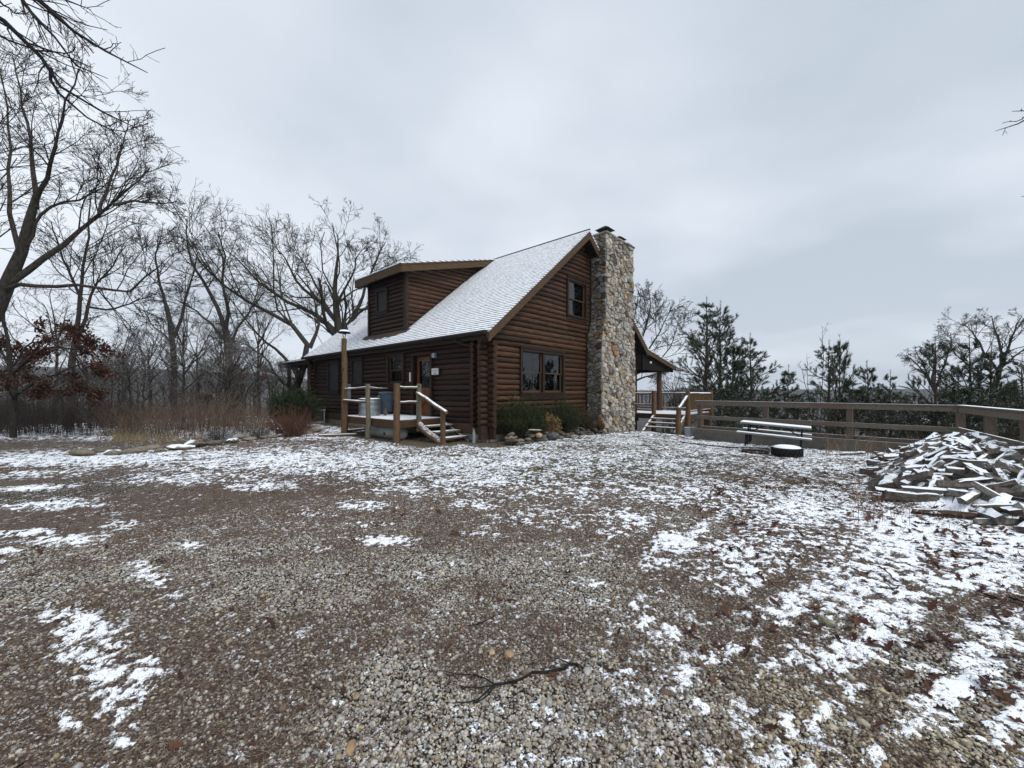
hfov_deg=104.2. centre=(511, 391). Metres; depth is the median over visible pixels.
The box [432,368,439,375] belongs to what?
house sign
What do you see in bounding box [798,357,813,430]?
sapling
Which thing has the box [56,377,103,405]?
bare tree
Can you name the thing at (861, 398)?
pine tree
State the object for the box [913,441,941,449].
firewood log
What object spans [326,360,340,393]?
window
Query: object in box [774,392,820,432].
pine tree
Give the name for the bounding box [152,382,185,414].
bare tree
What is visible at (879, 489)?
firewood log
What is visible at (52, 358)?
bare tree
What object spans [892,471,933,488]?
firewood log
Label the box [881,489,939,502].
firewood log
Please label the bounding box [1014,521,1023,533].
firewood log
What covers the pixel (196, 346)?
bare tree
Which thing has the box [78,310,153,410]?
bare tree
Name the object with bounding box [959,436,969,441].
firewood log
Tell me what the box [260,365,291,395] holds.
bare tree
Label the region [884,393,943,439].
pine tree
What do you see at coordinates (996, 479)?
firewood log
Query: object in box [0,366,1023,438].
hills
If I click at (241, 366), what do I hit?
bare tree
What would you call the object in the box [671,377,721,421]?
bare tree
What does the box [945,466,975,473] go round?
firewood log
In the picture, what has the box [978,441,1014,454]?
firewood log
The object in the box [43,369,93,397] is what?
bare tree
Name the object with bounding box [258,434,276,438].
edging stone
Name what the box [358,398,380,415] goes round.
stock tank
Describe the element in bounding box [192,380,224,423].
bare tree
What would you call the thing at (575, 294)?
window
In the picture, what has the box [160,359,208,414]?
bare tree
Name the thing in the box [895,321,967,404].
bare tree
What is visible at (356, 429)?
fallen log
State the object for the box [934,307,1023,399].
bare tree
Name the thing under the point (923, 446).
firewood log
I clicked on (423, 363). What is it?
door
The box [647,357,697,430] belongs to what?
bare tree
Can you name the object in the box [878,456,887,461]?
firewood log
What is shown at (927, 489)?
firewood log
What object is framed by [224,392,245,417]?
pine tree
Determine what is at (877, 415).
pine tree
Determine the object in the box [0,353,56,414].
bare tree
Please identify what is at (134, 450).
edging stone
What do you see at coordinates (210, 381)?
bare tree
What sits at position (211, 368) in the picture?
bare tree
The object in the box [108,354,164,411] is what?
bare tree
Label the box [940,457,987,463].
firewood log
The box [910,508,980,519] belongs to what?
firewood log
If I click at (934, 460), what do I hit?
firewood log
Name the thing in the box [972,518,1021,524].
firewood log
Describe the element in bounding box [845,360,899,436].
pine tree
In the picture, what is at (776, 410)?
pine tree
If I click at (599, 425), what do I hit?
dry shrub
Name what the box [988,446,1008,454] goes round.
firewood log
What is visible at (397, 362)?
window
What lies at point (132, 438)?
tan grass
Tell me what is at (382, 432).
pressure tank
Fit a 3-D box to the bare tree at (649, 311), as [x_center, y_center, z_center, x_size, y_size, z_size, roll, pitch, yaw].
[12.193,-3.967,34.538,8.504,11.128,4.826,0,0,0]
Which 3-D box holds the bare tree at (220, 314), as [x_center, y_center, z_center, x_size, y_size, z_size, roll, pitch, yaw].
[-17.237,-4.952,22.490,7.201,13.238,4.245,0,0,19]
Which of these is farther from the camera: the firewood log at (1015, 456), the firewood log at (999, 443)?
the firewood log at (999, 443)
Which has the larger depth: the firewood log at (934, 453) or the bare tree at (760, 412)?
the bare tree at (760, 412)
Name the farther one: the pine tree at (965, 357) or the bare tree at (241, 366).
the bare tree at (241, 366)
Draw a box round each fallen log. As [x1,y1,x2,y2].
[319,433,356,436]
[348,428,363,431]
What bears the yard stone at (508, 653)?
on the ground at (134, 470)
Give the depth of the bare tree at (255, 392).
26.04 m
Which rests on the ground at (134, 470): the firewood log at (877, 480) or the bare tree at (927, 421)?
the bare tree at (927, 421)
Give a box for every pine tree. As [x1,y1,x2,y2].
[195,394,220,424]
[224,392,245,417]
[662,384,696,435]
[670,296,730,425]
[684,301,762,430]
[713,340,758,427]
[714,333,792,429]
[714,379,759,427]
[749,387,789,430]
[769,365,818,431]
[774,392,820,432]
[788,340,863,434]
[821,333,859,434]
[823,382,878,435]
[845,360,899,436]
[857,391,908,438]
[862,370,923,438]
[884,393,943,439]
[891,337,982,439]
[916,381,1001,434]
[917,335,1019,432]
[952,342,1023,440]
[978,384,1023,440]
[983,354,1023,439]
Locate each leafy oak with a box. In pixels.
[0,312,126,437]
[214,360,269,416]
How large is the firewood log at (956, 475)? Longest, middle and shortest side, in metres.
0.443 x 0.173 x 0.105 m
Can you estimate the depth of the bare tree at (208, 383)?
20.86 m
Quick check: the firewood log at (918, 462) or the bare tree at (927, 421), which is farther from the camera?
the bare tree at (927, 421)
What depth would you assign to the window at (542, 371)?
14.53 m
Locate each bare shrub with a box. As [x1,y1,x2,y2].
[192,425,240,440]
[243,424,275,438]
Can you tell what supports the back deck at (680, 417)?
on the ground at (134, 470)
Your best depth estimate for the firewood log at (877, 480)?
6.78 m
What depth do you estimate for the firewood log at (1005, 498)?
5.07 m
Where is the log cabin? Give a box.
[277,226,676,442]
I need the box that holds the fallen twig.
[467,611,503,625]
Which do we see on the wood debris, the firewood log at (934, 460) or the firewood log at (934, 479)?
the firewood log at (934, 479)
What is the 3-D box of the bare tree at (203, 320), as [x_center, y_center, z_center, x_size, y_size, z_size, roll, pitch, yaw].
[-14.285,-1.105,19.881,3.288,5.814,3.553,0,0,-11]
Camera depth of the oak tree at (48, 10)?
5.60 m
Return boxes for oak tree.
[0,0,181,156]
[0,6,220,345]
[110,171,362,398]
[199,196,423,335]
[996,110,1023,196]
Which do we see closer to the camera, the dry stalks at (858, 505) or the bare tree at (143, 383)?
the dry stalks at (858, 505)
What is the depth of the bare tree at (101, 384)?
18.30 m
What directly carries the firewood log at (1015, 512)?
on the wood debris
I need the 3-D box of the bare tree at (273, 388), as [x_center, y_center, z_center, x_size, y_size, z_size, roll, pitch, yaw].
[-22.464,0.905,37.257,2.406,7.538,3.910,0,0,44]
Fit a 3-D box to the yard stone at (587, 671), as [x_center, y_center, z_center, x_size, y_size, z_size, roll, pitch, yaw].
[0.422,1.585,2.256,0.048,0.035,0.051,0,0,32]
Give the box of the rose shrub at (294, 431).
[263,401,318,436]
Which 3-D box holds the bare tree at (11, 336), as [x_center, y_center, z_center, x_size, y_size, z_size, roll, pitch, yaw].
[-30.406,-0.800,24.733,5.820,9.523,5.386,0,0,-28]
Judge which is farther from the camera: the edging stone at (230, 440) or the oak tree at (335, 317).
the oak tree at (335, 317)
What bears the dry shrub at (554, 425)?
on the ground at (134, 470)
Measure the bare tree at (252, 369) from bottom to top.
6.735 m
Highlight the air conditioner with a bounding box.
[309,409,325,423]
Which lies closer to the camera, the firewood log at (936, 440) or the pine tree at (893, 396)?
the firewood log at (936, 440)
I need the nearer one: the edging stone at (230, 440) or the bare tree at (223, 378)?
the edging stone at (230, 440)
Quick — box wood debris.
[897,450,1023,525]
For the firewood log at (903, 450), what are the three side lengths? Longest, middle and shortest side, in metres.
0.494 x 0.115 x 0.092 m
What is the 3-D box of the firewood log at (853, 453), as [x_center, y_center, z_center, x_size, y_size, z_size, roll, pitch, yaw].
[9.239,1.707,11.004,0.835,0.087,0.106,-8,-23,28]
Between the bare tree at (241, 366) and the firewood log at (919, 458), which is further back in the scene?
the bare tree at (241, 366)
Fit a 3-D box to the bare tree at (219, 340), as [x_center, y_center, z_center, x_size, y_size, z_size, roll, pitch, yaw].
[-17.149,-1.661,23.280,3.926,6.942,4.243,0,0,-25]
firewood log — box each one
[829,451,865,454]
[859,468,874,474]
[862,473,888,484]
[866,459,884,465]
[866,482,897,490]
[868,461,892,466]
[871,473,882,478]
[874,486,915,492]
[877,463,894,473]
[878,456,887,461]
[878,473,897,484]
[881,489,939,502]
[882,453,898,458]
[882,467,890,474]
[891,461,922,472]
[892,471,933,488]
[899,447,911,451]
[900,450,930,465]
[900,464,927,472]
[900,467,930,485]
[901,448,922,461]
[901,451,912,459]
[901,486,948,493]
[904,459,913,465]
[905,471,952,478]
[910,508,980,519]
[911,469,931,481]
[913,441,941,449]
[913,442,935,447]
[913,452,927,464]
[916,443,932,450]
[916,474,949,492]
[923,446,950,458]
[925,432,940,438]
[925,451,950,464]
[927,439,941,441]
[927,457,940,467]
[928,460,945,472]
[928,474,943,487]
[930,434,958,439]
[935,479,980,488]
[936,469,965,478]
[938,443,987,449]
[939,443,969,451]
[940,433,947,440]
[940,454,976,459]
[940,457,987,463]
[941,460,962,468]
[943,437,954,441]
[943,488,990,500]
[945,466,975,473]
[950,436,975,442]
[954,438,973,450]
[957,450,985,456]
[957,489,984,504]
[958,476,992,482]
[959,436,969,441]
[962,462,989,473]
[964,466,971,472]
[965,470,984,477]
[968,479,1017,490]
[968,506,1006,524]
[970,481,1013,502]
[971,445,980,450]
[971,503,1014,510]
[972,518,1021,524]
[973,462,1001,470]
[974,438,986,443]
[976,459,1004,472]
[977,453,991,458]
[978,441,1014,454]
[981,438,1007,445]
[982,473,1020,484]
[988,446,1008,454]
[988,493,1012,512]
[991,468,1009,479]
[991,487,1023,496]
[992,450,1008,461]
[995,460,1022,477]
[999,459,1015,463]
[999,506,1022,516]
[1002,464,1022,473]
[1004,451,1023,463]
[1009,446,1023,454]
[1011,496,1023,501]
[1012,485,1023,492]
[1013,502,1023,516]
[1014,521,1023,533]
[1016,469,1023,484]
[1018,458,1023,465]
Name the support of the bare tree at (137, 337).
on the ground at (134, 470)
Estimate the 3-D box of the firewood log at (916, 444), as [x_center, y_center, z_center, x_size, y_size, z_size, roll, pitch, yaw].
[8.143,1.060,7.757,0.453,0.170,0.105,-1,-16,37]
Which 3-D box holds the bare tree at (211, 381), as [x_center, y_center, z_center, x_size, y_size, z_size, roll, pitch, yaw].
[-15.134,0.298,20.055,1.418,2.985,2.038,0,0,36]
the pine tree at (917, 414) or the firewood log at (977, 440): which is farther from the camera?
the pine tree at (917, 414)
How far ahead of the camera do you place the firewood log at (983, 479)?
5.58 m
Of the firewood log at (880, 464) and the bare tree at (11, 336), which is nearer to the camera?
the firewood log at (880, 464)
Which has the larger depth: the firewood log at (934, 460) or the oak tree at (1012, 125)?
the firewood log at (934, 460)
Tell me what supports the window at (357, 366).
in the log cabin
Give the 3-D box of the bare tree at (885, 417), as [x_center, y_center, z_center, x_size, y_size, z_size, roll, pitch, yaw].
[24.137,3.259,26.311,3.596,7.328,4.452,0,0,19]
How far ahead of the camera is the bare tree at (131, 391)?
32.99 m
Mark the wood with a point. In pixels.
(223, 400)
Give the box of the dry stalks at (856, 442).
[820,429,923,459]
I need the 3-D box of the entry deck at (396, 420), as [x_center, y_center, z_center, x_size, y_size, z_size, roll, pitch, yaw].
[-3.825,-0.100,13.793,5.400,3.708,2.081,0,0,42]
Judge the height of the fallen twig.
0.014 m
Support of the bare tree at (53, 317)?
on the ground at (134, 470)
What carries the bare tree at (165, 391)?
on the ground at (134, 470)
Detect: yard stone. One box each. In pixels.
[345,740,356,754]
[353,692,360,699]
[489,649,494,655]
[504,650,513,658]
[583,667,591,675]
[818,616,835,626]
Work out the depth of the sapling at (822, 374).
15.97 m
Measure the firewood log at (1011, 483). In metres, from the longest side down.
0.524 x 0.131 x 0.101 m
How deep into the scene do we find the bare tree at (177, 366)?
18.09 m
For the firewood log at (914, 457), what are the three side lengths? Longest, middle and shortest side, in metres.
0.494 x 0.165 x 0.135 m
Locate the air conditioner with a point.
(321, 419)
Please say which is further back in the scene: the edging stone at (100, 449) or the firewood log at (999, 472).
the edging stone at (100, 449)
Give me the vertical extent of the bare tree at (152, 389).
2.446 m
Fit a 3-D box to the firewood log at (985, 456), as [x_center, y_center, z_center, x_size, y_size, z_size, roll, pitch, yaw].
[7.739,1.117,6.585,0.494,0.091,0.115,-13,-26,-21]
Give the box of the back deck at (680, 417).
[635,390,713,434]
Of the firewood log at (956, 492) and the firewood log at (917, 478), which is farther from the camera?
the firewood log at (917, 478)
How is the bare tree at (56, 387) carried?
on the ground at (134, 470)
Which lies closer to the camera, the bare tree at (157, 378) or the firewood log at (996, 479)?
the firewood log at (996, 479)
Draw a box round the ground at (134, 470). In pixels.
[0,416,1023,767]
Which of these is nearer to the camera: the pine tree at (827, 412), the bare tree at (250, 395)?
the pine tree at (827, 412)
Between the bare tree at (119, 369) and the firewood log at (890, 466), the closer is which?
the firewood log at (890, 466)
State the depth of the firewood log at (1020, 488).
5.18 m
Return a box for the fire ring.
[741,447,768,453]
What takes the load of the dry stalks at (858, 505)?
on the ground at (134, 470)
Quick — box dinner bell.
[338,321,350,352]
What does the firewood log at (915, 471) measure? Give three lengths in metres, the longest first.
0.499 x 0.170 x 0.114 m
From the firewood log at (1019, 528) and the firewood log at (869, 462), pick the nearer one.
the firewood log at (1019, 528)
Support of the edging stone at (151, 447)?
on the ground at (134, 470)
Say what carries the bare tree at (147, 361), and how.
on the ground at (134, 470)
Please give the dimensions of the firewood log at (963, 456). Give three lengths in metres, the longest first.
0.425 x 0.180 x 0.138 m
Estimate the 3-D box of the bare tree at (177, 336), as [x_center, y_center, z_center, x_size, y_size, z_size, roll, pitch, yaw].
[-19.418,-2.297,24.169,4.282,8.254,2.635,0,0,-24]
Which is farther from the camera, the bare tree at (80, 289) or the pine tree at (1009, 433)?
the bare tree at (80, 289)
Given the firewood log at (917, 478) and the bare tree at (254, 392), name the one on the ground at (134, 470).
the bare tree at (254, 392)
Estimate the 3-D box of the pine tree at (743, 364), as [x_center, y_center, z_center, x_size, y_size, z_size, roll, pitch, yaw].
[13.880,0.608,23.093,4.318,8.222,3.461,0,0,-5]
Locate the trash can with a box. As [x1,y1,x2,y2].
[378,391,393,413]
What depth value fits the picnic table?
11.96 m
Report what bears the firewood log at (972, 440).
on the firewood log
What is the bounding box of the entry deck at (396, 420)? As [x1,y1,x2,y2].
[341,338,469,444]
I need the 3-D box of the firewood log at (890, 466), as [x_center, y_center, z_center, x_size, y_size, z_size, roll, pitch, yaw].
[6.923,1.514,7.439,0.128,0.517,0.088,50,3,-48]
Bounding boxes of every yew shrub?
[495,391,549,440]
[544,394,582,432]
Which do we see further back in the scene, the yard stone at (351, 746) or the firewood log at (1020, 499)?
the firewood log at (1020, 499)
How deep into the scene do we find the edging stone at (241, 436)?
13.48 m
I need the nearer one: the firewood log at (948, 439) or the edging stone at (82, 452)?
the firewood log at (948, 439)
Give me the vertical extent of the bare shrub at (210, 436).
0.624 m
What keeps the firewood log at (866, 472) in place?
on the ground at (134, 470)
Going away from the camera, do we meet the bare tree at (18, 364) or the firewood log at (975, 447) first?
the firewood log at (975, 447)
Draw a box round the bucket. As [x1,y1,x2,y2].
[684,427,693,436]
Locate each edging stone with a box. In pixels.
[68,449,96,455]
[92,447,113,452]
[103,450,122,455]
[122,447,148,454]
[143,445,161,449]
[154,447,167,451]
[165,444,194,449]
[188,441,205,446]
[204,439,225,445]
[225,438,238,442]
[236,434,246,438]
[241,437,257,440]
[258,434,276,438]
[307,428,321,432]
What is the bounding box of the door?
[417,356,429,415]
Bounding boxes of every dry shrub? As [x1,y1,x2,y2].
[537,413,561,433]
[574,406,597,431]
[592,418,604,430]
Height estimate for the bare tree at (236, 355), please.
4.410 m
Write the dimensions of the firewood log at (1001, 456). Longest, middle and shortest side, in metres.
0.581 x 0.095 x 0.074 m
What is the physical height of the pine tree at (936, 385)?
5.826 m
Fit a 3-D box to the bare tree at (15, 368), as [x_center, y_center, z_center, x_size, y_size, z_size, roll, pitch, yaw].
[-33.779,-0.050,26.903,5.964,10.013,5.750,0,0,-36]
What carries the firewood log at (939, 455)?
on the firewood log
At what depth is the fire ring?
11.40 m
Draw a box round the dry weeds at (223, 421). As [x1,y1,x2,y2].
[68,381,313,440]
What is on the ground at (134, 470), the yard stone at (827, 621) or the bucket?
the yard stone at (827, 621)
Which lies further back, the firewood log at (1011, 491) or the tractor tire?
the tractor tire
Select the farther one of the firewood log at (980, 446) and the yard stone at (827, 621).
the firewood log at (980, 446)
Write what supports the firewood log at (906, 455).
on the firewood log
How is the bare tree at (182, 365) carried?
on the ground at (134, 470)
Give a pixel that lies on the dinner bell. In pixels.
(344, 330)
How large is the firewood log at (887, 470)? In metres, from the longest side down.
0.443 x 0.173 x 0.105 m
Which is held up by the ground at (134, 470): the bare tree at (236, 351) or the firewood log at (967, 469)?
the bare tree at (236, 351)
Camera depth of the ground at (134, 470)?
3.42 m
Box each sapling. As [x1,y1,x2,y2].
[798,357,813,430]
[816,323,833,432]
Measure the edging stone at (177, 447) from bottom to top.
0.165 m
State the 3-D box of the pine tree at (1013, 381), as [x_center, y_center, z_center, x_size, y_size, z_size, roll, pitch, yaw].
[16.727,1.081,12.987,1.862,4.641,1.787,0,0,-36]
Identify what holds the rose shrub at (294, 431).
on the ground at (134, 470)
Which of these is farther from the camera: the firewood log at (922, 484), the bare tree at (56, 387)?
the bare tree at (56, 387)
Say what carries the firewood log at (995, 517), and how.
on the ground at (134, 470)
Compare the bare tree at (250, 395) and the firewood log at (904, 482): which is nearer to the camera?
the firewood log at (904, 482)
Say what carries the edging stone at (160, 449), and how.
on the ground at (134, 470)
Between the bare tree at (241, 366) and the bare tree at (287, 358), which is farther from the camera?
the bare tree at (241, 366)
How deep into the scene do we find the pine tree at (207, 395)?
18.90 m
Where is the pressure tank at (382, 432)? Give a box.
[370,425,407,439]
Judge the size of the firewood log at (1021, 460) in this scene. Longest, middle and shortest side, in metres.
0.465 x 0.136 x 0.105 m
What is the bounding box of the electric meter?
[347,357,350,399]
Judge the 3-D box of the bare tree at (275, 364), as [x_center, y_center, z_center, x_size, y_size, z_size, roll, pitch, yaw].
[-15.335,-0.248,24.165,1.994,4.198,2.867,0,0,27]
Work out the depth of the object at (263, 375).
20.99 m
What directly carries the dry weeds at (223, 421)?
on the ground at (134, 470)
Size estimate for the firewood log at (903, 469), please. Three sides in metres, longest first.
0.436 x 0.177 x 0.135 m
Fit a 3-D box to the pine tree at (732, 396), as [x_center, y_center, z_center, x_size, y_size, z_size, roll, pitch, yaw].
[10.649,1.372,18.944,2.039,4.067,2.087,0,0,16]
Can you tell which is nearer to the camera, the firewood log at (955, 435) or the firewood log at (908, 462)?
the firewood log at (908, 462)
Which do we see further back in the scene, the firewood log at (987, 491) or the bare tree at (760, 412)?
the bare tree at (760, 412)
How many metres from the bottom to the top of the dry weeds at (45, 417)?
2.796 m
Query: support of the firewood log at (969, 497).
on the wood debris
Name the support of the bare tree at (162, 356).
on the ground at (134, 470)
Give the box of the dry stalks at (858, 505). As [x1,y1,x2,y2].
[847,455,1014,527]
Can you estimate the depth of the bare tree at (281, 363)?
22.35 m
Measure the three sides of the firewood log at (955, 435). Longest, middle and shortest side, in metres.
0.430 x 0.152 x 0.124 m
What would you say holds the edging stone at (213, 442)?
on the ground at (134, 470)
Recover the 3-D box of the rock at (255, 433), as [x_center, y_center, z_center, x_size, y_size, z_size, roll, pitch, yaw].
[-8.615,1.379,13.583,1.135,0.558,0.831,0,0,0]
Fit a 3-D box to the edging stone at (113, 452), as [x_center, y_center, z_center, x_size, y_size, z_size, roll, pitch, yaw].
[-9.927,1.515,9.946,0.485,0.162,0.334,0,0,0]
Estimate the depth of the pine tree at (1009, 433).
12.43 m
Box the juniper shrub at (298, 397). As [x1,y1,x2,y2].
[263,383,325,425]
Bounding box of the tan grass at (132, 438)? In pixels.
[105,427,203,443]
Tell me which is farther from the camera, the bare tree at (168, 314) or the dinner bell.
the bare tree at (168, 314)
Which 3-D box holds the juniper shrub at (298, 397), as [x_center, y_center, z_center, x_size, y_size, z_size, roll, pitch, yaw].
[-9.529,0.600,17.472,2.725,2.160,2.084,0,0,0]
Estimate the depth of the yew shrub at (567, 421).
14.29 m
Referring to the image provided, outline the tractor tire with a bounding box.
[771,444,803,457]
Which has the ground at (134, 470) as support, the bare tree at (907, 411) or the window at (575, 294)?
the bare tree at (907, 411)
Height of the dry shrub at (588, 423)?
1.098 m
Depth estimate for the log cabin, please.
16.32 m
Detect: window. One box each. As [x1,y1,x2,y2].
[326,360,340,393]
[350,357,364,386]
[385,352,406,386]
[517,346,565,396]
[565,275,588,322]
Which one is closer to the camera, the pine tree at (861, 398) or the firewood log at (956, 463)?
the firewood log at (956, 463)
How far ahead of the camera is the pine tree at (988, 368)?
14.91 m
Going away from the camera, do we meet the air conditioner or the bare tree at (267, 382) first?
the air conditioner
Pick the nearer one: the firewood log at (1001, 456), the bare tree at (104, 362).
the firewood log at (1001, 456)
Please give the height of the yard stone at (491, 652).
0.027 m
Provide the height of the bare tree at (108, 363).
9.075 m
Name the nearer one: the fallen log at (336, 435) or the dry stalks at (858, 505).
the dry stalks at (858, 505)
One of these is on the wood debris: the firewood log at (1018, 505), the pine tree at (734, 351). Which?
the firewood log at (1018, 505)
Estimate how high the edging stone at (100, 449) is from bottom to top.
0.188 m
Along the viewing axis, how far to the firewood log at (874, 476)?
6.96 m
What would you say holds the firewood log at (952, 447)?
on the wood debris
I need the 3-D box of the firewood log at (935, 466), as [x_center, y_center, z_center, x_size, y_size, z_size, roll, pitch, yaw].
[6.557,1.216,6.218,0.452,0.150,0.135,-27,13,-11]
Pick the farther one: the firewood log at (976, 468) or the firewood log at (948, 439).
the firewood log at (948, 439)
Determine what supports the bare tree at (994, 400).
on the ground at (134, 470)
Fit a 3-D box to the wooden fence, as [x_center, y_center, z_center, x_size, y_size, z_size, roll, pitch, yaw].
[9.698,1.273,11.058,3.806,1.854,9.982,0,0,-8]
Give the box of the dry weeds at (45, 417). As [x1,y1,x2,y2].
[0,382,150,436]
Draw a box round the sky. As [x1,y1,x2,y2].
[0,0,1023,390]
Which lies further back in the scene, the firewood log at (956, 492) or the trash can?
the trash can
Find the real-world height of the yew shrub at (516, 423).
1.707 m
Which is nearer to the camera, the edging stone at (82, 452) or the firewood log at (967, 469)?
the firewood log at (967, 469)
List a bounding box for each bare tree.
[0,300,75,413]
[0,322,65,404]
[0,341,45,391]
[0,343,57,398]
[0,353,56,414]
[1,275,116,423]
[17,158,177,420]
[39,324,114,427]
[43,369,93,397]
[46,382,75,407]
[47,322,146,413]
[51,374,114,419]
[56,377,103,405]
[60,356,108,408]
[76,338,128,406]
[77,376,120,406]
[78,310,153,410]
[81,361,134,420]
[82,344,151,417]
[85,379,121,408]
[88,343,142,401]
[90,354,143,413]
[96,351,169,408]
[99,369,160,415]
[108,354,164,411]
[109,315,186,405]
[112,325,177,416]
[118,228,234,421]
[125,326,224,426]
[126,339,194,414]
[132,372,194,418]
[134,386,181,419]
[136,381,170,402]
[138,359,180,417]
[139,318,193,385]
[143,286,230,405]
[146,186,277,416]
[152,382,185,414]
[156,308,222,411]
[156,371,193,406]
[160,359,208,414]
[165,351,231,418]
[174,337,256,416]
[177,336,236,411]
[178,306,255,412]
[179,308,259,413]
[187,360,246,406]
[191,373,231,413]
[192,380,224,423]
[194,362,248,405]
[198,358,253,426]
[206,344,259,403]
[210,336,273,425]
[233,336,280,406]
[236,281,299,416]
[237,356,280,407]
[237,386,262,413]
[238,377,267,417]
[246,386,265,404]
[247,365,280,399]
[250,369,286,397]
[252,355,298,391]
[252,364,283,393]
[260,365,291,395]
[269,353,293,391]
[277,360,306,392]
[633,281,700,383]
[641,387,683,432]
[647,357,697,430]
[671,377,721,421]
[738,393,784,429]
[854,390,902,433]
[870,380,937,437]
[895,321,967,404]
[901,412,977,437]
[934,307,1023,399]
[971,384,1020,431]
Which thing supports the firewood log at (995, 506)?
on the wood debris
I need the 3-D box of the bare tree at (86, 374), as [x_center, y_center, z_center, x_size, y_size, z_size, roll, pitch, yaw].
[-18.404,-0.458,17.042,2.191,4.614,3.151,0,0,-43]
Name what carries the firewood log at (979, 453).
on the wood debris
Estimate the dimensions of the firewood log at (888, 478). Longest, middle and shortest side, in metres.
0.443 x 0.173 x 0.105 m
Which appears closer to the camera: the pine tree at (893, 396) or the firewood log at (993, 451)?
the firewood log at (993, 451)
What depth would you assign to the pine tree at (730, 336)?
27.54 m
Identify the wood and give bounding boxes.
[0,360,693,435]
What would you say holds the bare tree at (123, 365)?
on the ground at (134, 470)
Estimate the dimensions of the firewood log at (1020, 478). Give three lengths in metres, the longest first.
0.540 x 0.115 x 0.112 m
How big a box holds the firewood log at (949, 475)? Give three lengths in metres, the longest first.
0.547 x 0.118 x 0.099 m
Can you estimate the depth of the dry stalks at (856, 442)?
10.92 m
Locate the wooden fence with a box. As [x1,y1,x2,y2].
[694,400,1023,452]
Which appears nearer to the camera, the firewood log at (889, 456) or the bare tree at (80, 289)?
the firewood log at (889, 456)
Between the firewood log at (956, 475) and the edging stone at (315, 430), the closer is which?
the firewood log at (956, 475)
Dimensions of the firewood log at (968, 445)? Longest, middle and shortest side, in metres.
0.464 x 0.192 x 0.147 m
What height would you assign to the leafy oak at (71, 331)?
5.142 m
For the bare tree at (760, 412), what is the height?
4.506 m
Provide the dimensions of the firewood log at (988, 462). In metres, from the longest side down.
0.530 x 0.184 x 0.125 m
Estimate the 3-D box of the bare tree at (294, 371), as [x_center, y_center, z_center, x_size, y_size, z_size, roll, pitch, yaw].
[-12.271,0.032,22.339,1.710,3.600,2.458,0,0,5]
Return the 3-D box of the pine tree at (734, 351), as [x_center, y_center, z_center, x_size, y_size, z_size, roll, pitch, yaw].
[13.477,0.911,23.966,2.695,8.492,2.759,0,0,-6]
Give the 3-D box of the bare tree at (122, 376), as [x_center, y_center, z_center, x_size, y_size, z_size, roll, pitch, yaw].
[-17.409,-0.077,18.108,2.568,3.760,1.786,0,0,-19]
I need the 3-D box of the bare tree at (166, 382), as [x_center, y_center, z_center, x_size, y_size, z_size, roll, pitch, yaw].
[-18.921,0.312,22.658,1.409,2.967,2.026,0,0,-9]
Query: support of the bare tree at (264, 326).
on the ground at (134, 470)
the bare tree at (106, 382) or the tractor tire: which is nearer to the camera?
the tractor tire
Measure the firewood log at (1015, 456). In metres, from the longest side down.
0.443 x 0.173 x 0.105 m
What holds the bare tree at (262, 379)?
on the ground at (134, 470)
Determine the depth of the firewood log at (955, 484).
5.65 m
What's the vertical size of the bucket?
0.355 m
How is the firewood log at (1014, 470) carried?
on the firewood log
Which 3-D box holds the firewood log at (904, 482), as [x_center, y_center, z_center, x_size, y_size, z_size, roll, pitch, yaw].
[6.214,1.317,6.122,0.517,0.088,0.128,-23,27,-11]
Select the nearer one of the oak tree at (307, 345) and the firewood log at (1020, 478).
the firewood log at (1020, 478)
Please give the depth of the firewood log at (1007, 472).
5.96 m
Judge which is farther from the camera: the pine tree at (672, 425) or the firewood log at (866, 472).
the pine tree at (672, 425)
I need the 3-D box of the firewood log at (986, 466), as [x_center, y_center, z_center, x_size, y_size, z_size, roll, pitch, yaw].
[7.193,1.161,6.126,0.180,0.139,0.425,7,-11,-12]
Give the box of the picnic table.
[736,420,811,448]
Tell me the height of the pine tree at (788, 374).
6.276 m
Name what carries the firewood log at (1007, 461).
on the firewood log
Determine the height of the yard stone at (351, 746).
0.040 m
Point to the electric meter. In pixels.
(349, 392)
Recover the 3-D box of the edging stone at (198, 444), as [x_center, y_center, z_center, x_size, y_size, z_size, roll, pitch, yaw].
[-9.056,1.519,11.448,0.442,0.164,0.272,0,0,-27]
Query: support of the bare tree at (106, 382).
on the ground at (134, 470)
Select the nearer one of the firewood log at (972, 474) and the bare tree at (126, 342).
the firewood log at (972, 474)
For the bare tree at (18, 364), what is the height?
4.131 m

